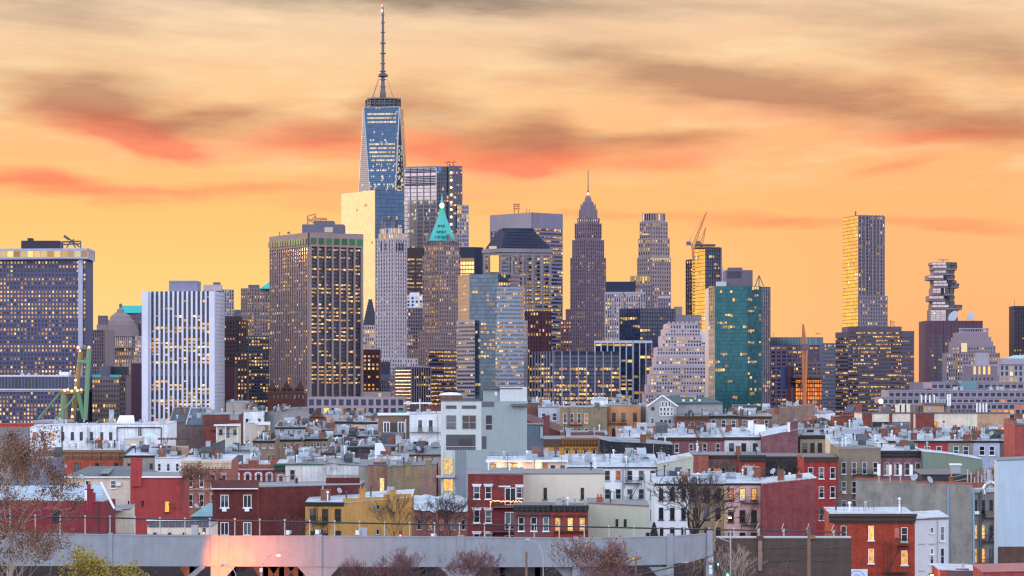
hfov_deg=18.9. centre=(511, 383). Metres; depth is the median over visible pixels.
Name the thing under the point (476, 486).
window
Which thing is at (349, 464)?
stucco building
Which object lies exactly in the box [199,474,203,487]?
window
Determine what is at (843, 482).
window
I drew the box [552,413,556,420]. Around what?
window
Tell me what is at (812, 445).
window
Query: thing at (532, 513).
maroon rowhouse
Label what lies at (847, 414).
stair house
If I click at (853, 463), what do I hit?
window
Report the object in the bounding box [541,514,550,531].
window
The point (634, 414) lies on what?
window
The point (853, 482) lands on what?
window
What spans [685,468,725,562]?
tan rowhouse
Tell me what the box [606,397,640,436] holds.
orange house
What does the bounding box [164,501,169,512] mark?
window
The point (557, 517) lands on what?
window
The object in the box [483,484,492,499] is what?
window
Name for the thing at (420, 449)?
pink house
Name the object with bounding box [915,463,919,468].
window
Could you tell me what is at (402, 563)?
bare tree
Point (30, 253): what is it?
window
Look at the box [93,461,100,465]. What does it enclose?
window
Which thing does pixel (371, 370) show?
brick tower
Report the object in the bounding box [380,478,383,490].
window
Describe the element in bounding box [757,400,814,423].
warehouse
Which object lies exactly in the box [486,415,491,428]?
side window
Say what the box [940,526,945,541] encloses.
window
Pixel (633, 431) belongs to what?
red house
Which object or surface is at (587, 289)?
art deco tower
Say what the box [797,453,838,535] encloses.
red house
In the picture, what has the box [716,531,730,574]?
metal pole
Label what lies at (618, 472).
window
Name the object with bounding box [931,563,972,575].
red roof shop
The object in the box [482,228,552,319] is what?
mansard tower
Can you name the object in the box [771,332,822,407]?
office block
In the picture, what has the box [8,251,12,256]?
window
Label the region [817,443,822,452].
window
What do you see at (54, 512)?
window
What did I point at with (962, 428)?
rowhouse
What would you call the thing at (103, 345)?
apartment tower
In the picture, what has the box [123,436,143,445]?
rooftop shed
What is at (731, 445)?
window
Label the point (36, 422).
storage shed
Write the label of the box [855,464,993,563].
concrete building
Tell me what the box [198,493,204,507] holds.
window
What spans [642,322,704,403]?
stepped tower
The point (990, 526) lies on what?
window
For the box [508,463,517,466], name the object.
window
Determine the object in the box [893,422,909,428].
window
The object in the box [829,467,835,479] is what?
window
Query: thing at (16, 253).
window
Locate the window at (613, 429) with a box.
[612,428,615,436]
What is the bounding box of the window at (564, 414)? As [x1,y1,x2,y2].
[563,413,566,422]
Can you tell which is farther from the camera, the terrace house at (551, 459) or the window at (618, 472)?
the window at (618, 472)
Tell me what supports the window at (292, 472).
in the sided house at (304, 466)
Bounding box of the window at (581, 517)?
[577,515,586,531]
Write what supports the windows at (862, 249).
in the glass tower at (865, 300)
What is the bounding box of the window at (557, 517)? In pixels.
[553,515,562,531]
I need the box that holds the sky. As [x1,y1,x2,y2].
[0,0,1023,381]
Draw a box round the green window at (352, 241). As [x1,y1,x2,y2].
[350,239,354,244]
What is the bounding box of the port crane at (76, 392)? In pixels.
[38,346,91,422]
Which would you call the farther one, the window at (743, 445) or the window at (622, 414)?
the window at (622, 414)
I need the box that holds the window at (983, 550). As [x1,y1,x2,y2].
[982,548,985,563]
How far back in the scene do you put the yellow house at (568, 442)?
639.91 m
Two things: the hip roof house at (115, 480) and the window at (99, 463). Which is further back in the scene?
the window at (99, 463)
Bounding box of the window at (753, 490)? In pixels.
[750,488,757,500]
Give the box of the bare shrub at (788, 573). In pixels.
[768,560,804,575]
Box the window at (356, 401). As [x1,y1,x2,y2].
[354,399,358,404]
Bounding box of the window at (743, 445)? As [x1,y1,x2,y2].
[741,443,745,451]
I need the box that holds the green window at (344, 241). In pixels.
[342,239,346,244]
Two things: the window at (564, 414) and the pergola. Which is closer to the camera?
the pergola
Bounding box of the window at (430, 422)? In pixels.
[427,418,433,430]
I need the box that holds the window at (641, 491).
[638,489,644,499]
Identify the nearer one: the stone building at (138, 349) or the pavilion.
the pavilion
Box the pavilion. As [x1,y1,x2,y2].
[960,353,998,381]
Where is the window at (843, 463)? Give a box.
[841,462,846,474]
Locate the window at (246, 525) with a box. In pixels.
[243,522,250,534]
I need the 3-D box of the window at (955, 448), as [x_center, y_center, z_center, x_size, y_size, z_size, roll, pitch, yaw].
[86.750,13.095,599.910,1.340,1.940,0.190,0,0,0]
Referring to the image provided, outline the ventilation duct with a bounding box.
[225,444,260,455]
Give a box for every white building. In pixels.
[30,410,176,454]
[225,440,255,459]
[239,404,266,445]
[245,402,257,409]
[285,443,318,458]
[315,443,349,457]
[368,443,402,459]
[815,406,834,420]
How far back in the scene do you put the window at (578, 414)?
779.88 m
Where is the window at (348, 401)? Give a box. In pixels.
[346,399,350,404]
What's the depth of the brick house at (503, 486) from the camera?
440.00 m
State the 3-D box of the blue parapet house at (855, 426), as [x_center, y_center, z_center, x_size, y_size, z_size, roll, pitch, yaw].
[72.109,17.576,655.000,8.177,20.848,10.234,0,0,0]
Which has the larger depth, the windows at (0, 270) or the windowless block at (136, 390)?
the windows at (0, 270)
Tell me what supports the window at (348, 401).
in the podium
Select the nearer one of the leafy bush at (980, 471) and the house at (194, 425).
the leafy bush at (980, 471)
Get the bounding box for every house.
[39,437,130,474]
[64,466,158,504]
[130,458,188,534]
[169,407,189,445]
[181,447,237,518]
[185,404,209,454]
[191,503,211,521]
[192,439,225,454]
[238,453,277,481]
[274,452,328,481]
[274,459,288,481]
[303,486,414,535]
[309,408,325,423]
[323,407,348,420]
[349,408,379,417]
[378,410,409,441]
[402,438,440,495]
[409,405,440,444]
[414,494,467,536]
[436,387,526,496]
[467,453,523,536]
[486,444,567,468]
[527,395,539,416]
[527,413,561,435]
[527,423,543,454]
[538,399,560,423]
[543,428,598,454]
[559,401,607,429]
[559,424,607,435]
[591,396,607,404]
[598,430,672,457]
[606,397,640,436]
[615,423,652,439]
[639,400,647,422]
[645,395,722,425]
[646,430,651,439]
[654,448,693,472]
[689,440,708,472]
[707,452,736,472]
[722,464,760,535]
[759,422,797,452]
[763,453,796,476]
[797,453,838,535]
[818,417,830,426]
[823,497,916,575]
[825,428,888,452]
[829,417,871,433]
[830,434,880,506]
[831,403,861,426]
[875,436,920,478]
[912,510,949,575]
[913,463,976,482]
[1004,412,1023,456]
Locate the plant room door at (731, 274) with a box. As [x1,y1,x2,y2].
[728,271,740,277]
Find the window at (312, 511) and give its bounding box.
[310,509,315,519]
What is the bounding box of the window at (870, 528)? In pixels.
[867,526,874,541]
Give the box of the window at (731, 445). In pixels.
[729,443,733,451]
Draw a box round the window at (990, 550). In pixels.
[989,548,992,563]
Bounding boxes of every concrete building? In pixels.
[265,403,308,432]
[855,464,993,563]
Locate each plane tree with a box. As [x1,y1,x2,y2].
[0,423,87,575]
[0,514,83,575]
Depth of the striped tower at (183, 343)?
2002.53 m
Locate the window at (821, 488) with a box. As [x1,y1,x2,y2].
[818,486,824,498]
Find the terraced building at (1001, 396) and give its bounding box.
[874,381,1023,417]
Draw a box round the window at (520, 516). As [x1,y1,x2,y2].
[516,514,525,531]
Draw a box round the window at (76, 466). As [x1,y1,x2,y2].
[73,461,80,471]
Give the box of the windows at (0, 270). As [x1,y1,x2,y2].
[0,270,84,374]
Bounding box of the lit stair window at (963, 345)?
[961,343,966,351]
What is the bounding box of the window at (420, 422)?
[417,418,423,430]
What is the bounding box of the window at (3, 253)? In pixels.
[1,251,5,256]
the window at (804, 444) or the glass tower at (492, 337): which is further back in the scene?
the glass tower at (492, 337)
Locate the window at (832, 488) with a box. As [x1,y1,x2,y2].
[829,486,835,498]
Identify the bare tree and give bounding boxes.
[168,458,226,508]
[274,511,318,534]
[337,556,366,575]
[360,545,427,575]
[367,494,415,535]
[408,490,500,535]
[435,541,504,575]
[544,535,645,575]
[575,559,650,575]
[646,471,749,562]
[655,539,715,575]
[704,453,736,472]
[704,535,767,575]
[760,456,800,476]
[816,504,830,522]
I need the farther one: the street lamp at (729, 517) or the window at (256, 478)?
the window at (256, 478)
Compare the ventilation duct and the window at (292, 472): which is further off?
the ventilation duct
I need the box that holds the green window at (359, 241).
[357,239,362,245]
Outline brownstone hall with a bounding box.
[267,380,306,410]
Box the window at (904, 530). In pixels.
[901,527,907,541]
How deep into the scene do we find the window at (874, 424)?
699.93 m
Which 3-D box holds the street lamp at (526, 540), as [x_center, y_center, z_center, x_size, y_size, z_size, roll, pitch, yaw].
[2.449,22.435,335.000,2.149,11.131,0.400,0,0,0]
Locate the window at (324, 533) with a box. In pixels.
[322,531,327,535]
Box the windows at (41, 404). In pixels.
[0,404,59,422]
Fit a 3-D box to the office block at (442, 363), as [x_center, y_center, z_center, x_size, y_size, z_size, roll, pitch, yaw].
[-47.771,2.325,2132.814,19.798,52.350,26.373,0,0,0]
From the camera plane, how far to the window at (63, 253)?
2198.47 m
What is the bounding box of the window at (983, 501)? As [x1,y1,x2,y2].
[982,500,985,514]
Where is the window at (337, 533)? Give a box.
[335,531,340,535]
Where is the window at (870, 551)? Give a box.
[867,549,874,564]
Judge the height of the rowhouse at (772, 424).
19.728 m
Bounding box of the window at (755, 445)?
[753,443,757,451]
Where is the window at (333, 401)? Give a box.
[331,399,335,404]
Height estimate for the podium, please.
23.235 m
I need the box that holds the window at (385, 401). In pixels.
[383,399,387,404]
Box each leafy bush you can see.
[56,541,155,575]
[965,456,996,486]
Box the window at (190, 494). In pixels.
[189,493,193,507]
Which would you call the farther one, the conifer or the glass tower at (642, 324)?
the glass tower at (642, 324)
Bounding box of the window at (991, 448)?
[988,446,994,455]
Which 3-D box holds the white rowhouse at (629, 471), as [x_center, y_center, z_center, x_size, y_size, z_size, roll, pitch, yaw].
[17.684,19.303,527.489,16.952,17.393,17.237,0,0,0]
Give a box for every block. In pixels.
[115,306,141,335]
[131,364,141,421]
[234,310,240,315]
[246,336,268,410]
[395,366,430,411]
[429,349,456,405]
[529,351,619,405]
[594,340,651,403]
[700,332,704,346]
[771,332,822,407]
[820,343,835,412]
[854,394,1009,428]
[910,382,926,411]
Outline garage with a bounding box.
[116,504,134,533]
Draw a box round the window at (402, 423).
[398,422,404,432]
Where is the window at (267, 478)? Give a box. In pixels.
[266,472,272,481]
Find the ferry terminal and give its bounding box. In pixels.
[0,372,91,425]
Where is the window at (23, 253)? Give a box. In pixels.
[21,251,26,256]
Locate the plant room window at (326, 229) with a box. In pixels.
[324,227,332,231]
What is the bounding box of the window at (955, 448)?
[953,446,958,452]
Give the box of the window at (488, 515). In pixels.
[484,508,492,523]
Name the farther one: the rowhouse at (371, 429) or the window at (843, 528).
the rowhouse at (371, 429)
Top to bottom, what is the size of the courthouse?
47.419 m
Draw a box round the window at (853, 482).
[851,481,855,493]
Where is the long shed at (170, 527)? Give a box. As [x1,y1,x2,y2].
[146,520,217,534]
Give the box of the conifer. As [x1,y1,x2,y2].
[650,522,658,535]
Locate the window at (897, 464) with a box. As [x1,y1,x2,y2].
[893,463,898,475]
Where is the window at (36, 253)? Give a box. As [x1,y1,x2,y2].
[34,251,39,256]
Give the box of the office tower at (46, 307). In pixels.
[0,235,94,374]
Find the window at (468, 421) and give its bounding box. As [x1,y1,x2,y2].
[462,415,475,428]
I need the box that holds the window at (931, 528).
[929,527,934,533]
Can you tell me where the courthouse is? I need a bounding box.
[995,355,1023,381]
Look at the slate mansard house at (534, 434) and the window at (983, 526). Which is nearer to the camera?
the window at (983, 526)
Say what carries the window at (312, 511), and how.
in the ochre house at (325, 506)
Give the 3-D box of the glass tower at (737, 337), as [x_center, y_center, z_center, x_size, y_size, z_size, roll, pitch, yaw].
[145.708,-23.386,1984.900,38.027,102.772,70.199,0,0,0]
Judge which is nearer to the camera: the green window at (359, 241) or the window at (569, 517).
the window at (569, 517)
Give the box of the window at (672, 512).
[669,508,674,520]
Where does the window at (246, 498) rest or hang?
in the dark brick building at (246, 499)
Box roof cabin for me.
[732,405,757,410]
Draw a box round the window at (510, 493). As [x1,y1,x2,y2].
[505,488,515,504]
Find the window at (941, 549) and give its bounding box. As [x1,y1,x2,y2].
[940,548,943,562]
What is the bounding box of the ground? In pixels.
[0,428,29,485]
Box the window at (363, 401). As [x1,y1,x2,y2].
[361,399,365,404]
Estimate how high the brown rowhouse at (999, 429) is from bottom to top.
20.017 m
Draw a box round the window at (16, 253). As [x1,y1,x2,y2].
[14,251,19,256]
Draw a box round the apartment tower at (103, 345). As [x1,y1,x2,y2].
[93,316,114,374]
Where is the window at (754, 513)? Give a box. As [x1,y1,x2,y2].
[750,510,757,522]
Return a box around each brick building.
[203,407,243,446]
[211,474,364,534]
[368,453,390,491]
[760,466,816,535]
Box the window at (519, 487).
[515,485,522,498]
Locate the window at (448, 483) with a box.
[444,479,452,490]
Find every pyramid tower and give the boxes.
[363,299,374,348]
[409,195,460,365]
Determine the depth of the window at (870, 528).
379.99 m
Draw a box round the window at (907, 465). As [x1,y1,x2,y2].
[904,463,909,475]
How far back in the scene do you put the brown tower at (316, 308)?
2017.20 m
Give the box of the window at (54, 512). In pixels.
[53,510,56,522]
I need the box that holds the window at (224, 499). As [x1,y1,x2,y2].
[220,495,229,508]
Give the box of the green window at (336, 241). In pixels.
[334,239,339,244]
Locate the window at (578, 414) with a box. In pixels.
[577,413,580,422]
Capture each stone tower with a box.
[241,282,268,335]
[630,276,652,308]
[637,213,670,308]
[942,328,999,381]
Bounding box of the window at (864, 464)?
[862,462,866,473]
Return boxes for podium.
[308,392,406,416]
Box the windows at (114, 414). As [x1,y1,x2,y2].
[93,414,117,421]
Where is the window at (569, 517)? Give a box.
[565,515,574,531]
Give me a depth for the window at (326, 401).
1950.11 m
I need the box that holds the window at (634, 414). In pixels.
[633,413,636,421]
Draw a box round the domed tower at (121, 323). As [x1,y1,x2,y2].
[108,303,138,368]
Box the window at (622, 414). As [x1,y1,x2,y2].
[621,413,624,420]
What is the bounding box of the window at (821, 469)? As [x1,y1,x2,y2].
[818,467,824,479]
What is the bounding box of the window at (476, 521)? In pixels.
[472,508,480,523]
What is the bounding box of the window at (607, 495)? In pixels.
[605,489,609,498]
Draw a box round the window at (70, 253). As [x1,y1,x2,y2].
[68,251,73,256]
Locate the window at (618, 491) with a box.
[616,489,620,498]
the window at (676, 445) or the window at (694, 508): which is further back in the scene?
the window at (676, 445)
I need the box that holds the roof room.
[612,391,629,403]
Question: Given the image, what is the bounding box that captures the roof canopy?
[404,399,440,411]
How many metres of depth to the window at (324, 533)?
440.47 m
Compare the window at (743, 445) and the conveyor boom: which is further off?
the conveyor boom
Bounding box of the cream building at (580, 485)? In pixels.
[523,455,604,502]
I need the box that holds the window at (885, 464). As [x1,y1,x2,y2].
[883,463,889,475]
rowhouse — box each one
[123,439,170,469]
[155,446,188,471]
[252,430,279,459]
[275,416,308,435]
[278,429,305,458]
[303,428,332,451]
[306,418,335,441]
[329,432,360,457]
[330,413,354,427]
[333,424,360,439]
[353,414,377,428]
[355,424,377,439]
[358,432,409,458]
[513,502,551,536]
[550,497,588,537]
[565,445,664,535]
[651,464,688,562]
[652,422,698,454]
[674,409,708,425]
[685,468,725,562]
[696,423,724,451]
[708,406,738,427]
[721,420,765,451]
[734,444,765,477]
[737,408,772,428]
[767,420,803,432]
[793,416,829,432]
[798,424,832,452]
[872,423,913,433]
[880,425,917,446]
[909,425,947,451]
[914,424,970,432]
[938,425,973,454]
[964,425,998,432]
[967,426,999,487]
[989,424,1003,456]
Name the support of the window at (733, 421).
in the rowhouse at (730, 416)
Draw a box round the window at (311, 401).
[309,399,313,404]
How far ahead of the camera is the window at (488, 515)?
439.94 m
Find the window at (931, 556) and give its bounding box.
[929,548,933,565]
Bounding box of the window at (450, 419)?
[446,415,455,428]
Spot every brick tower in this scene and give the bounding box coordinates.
[225,316,247,366]
[225,367,236,411]
[234,352,248,399]
[363,349,380,396]
[525,311,551,394]
[560,309,569,350]
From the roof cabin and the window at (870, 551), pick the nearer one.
the window at (870, 551)
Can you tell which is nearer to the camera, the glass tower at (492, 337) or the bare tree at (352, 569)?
the bare tree at (352, 569)
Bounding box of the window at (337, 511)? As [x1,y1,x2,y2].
[335,509,340,521]
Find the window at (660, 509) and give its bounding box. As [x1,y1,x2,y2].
[658,508,663,520]
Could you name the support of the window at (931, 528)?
in the white side house at (931, 536)
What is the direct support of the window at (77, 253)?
in the office tower at (46, 307)
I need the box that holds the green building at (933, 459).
[916,442,981,474]
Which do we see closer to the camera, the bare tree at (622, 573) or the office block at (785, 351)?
the bare tree at (622, 573)
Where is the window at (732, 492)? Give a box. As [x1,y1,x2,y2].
[728,488,734,500]
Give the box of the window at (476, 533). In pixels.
[472,531,481,536]
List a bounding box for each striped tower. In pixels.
[142,281,224,421]
[605,282,644,340]
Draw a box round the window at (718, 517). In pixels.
[715,508,720,520]
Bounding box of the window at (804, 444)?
[802,443,807,452]
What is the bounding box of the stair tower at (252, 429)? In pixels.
[245,420,269,446]
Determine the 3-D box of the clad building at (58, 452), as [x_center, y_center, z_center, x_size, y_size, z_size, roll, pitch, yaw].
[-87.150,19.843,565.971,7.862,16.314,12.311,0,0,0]
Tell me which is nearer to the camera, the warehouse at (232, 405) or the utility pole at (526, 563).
the utility pole at (526, 563)
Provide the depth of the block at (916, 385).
1800.00 m
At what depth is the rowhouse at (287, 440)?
715.00 m
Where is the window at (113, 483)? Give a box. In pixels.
[110,481,116,488]
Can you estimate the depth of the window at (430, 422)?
689.92 m
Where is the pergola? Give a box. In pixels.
[157,437,191,454]
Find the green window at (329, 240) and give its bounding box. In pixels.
[327,238,331,243]
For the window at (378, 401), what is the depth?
1950.11 m
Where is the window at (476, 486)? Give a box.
[472,484,481,499]
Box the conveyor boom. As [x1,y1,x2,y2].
[0,423,33,427]
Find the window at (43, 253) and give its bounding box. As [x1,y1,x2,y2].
[41,251,46,256]
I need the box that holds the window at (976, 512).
[975,500,978,514]
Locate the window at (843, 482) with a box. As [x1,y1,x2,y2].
[841,481,846,493]
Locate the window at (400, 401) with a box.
[398,399,402,404]
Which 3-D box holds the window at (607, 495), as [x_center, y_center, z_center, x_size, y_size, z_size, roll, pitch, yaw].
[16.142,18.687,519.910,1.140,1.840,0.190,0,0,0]
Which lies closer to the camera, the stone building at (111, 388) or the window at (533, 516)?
the window at (533, 516)
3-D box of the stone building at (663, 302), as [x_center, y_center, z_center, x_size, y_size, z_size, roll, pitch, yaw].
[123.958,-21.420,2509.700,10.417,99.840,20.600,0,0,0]
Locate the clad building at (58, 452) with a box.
[13,447,64,485]
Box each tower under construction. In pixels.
[403,161,468,247]
[686,244,721,331]
[781,362,822,410]
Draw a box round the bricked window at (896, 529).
[895,528,898,537]
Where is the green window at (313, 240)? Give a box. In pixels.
[311,238,316,243]
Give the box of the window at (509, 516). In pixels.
[505,512,513,528]
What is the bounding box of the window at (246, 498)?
[242,495,251,508]
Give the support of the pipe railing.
on the viaduct
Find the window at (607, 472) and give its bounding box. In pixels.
[604,470,610,480]
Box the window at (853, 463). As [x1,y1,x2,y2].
[851,462,855,474]
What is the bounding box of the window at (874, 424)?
[872,422,888,428]
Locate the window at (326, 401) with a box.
[324,399,328,404]
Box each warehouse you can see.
[226,397,252,411]
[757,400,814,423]
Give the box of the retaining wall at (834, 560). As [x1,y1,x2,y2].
[715,535,850,575]
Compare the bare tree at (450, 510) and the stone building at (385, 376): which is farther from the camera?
the stone building at (385, 376)
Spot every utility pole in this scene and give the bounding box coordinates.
[525,552,527,575]
[807,526,810,575]
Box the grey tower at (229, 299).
[203,282,233,315]
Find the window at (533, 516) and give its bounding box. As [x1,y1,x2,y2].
[529,514,538,531]
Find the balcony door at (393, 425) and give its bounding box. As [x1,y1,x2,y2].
[391,423,396,431]
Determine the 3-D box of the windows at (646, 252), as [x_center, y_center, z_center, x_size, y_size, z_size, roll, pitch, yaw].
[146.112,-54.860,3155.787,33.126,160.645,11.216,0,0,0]
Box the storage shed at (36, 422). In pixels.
[33,420,72,425]
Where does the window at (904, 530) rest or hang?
in the red brick house at (882, 541)
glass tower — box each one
[341,190,403,322]
[358,5,405,191]
[456,274,527,400]
[619,308,674,356]
[705,268,770,410]
[843,211,887,326]
[925,262,961,320]
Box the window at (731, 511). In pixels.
[727,510,734,522]
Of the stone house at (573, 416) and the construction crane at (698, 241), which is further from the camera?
the construction crane at (698, 241)
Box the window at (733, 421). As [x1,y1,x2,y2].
[732,420,735,427]
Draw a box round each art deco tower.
[375,216,417,377]
[570,180,605,350]
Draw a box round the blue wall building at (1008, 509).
[993,456,1023,562]
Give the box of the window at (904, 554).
[900,550,908,565]
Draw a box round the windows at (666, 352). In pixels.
[646,352,704,403]
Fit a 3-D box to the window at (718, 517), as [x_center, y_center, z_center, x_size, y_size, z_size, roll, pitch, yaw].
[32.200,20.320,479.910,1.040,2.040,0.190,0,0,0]
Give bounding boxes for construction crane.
[686,212,706,258]
[695,227,705,243]
[801,324,808,404]
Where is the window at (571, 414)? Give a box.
[570,413,573,422]
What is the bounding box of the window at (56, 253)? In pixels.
[54,251,59,256]
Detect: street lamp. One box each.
[260,553,279,575]
[525,539,543,575]
[714,516,731,539]
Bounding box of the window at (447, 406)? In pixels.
[446,405,455,408]
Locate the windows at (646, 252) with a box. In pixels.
[638,252,669,308]
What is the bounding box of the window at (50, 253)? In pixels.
[48,251,52,256]
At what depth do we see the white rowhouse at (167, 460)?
600.00 m
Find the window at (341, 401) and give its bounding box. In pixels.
[339,399,343,404]
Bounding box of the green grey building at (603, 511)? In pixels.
[586,486,649,536]
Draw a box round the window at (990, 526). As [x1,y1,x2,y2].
[989,525,993,539]
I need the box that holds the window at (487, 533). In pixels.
[483,531,492,536]
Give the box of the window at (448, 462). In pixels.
[444,458,452,474]
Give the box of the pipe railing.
[0,514,844,537]
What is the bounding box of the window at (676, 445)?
[675,444,678,452]
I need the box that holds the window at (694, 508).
[692,508,697,520]
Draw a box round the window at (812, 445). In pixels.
[810,443,814,452]
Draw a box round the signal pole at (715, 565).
[709,541,718,575]
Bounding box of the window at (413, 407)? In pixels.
[410,404,418,411]
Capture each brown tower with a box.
[268,213,362,406]
[835,320,913,414]
[919,311,982,389]
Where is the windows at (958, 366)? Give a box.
[947,366,961,381]
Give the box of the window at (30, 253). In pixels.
[28,251,32,256]
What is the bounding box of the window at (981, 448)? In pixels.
[978,446,984,455]
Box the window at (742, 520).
[739,510,745,522]
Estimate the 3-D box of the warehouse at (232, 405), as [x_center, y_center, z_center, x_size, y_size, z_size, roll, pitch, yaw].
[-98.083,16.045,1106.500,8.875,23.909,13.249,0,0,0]
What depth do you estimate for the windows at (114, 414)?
2099.84 m
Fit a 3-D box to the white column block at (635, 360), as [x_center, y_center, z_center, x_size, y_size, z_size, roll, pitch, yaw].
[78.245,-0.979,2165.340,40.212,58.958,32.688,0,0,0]
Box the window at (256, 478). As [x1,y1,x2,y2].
[255,472,261,481]
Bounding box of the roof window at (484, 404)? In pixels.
[482,402,493,406]
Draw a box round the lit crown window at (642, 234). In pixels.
[642,234,669,259]
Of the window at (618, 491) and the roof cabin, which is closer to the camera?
the window at (618, 491)
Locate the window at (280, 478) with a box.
[277,474,284,481]
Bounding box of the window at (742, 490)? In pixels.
[739,488,745,500]
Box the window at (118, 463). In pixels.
[113,461,119,465]
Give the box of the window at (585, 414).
[584,413,587,422]
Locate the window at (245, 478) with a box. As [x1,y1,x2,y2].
[244,472,250,479]
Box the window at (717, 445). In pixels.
[716,444,719,451]
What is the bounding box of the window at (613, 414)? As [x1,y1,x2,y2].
[612,413,615,420]
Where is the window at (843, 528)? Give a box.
[841,526,845,535]
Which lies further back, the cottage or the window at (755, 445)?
the cottage
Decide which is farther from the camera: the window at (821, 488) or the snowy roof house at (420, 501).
the window at (821, 488)
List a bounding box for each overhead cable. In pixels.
[631,555,712,575]
[719,558,806,565]
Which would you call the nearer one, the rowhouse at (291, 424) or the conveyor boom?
the rowhouse at (291, 424)
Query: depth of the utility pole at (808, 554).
329.86 m
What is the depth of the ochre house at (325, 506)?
441.00 m
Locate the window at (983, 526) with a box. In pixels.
[982,525,985,539]
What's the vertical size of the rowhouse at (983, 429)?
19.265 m
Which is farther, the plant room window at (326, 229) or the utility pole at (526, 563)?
the plant room window at (326, 229)
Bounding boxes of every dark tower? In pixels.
[407,248,423,295]
[459,247,482,274]
[1009,300,1023,356]
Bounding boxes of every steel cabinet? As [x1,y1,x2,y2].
[191,525,198,534]
[360,528,366,535]
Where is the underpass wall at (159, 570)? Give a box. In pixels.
[0,563,700,575]
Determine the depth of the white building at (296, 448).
644.08 m
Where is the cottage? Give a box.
[214,423,240,445]
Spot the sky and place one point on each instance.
(171, 140)
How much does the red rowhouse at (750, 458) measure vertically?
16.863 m
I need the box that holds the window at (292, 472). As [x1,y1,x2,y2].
[289,470,294,480]
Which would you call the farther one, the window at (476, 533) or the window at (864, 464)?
the window at (864, 464)
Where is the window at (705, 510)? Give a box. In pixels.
[704,508,709,520]
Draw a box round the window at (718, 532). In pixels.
[716,527,720,535]
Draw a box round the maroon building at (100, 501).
[0,481,115,533]
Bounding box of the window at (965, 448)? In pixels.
[963,446,968,454]
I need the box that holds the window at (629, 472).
[627,470,631,479]
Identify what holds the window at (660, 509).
in the white rowhouse at (661, 517)
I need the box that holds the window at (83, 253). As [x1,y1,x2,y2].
[81,251,86,256]
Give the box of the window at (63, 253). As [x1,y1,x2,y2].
[61,251,66,256]
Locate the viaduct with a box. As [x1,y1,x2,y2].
[0,531,713,575]
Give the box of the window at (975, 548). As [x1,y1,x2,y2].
[975,548,978,563]
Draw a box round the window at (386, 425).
[383,422,389,431]
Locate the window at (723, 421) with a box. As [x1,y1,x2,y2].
[721,420,725,427]
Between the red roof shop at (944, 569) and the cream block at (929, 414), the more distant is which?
the cream block at (929, 414)
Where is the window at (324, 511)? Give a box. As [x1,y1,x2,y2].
[322,509,327,521]
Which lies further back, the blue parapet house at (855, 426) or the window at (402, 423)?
the window at (402, 423)
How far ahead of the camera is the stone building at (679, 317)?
2449.60 m
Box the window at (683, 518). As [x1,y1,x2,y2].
[681,508,686,520]
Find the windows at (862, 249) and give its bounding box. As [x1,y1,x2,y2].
[859,249,886,324]
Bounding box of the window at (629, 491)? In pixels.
[626,489,632,499]
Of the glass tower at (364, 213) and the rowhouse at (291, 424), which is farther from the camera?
the glass tower at (364, 213)
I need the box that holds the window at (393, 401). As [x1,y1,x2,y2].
[391,399,395,404]
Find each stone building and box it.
[92,366,130,422]
[135,336,141,363]
[381,362,390,391]
[390,378,394,396]
[407,292,421,307]
[407,308,421,357]
[657,296,670,308]
[674,307,700,331]
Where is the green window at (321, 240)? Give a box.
[319,238,323,243]
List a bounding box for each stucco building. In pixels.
[327,452,369,491]
[387,452,438,496]
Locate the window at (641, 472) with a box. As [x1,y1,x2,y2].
[639,470,644,480]
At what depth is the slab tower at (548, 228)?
2972.67 m
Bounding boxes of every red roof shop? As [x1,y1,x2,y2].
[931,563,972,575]
[972,563,1023,575]
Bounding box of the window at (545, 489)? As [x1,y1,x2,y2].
[543,488,547,499]
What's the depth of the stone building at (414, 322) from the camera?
2779.60 m
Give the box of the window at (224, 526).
[220,522,228,534]
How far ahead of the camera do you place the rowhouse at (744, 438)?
640.00 m
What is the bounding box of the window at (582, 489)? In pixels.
[580,488,583,499]
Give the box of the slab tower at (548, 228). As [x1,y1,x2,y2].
[490,203,562,350]
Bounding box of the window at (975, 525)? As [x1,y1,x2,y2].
[975,525,978,539]
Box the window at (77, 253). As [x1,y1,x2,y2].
[75,251,79,256]
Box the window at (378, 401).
[376,399,380,404]
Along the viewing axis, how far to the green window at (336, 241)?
2011.77 m
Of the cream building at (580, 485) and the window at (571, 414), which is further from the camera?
the window at (571, 414)
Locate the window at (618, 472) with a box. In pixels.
[615,470,621,480]
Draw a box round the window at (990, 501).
[989,500,992,510]
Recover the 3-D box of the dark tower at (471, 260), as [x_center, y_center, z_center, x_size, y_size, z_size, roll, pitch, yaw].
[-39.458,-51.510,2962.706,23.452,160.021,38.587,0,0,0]
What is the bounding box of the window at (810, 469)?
[808,467,812,474]
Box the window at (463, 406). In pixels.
[462,405,475,408]
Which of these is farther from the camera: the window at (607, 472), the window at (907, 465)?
the window at (907, 465)
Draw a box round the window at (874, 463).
[873,462,877,473]

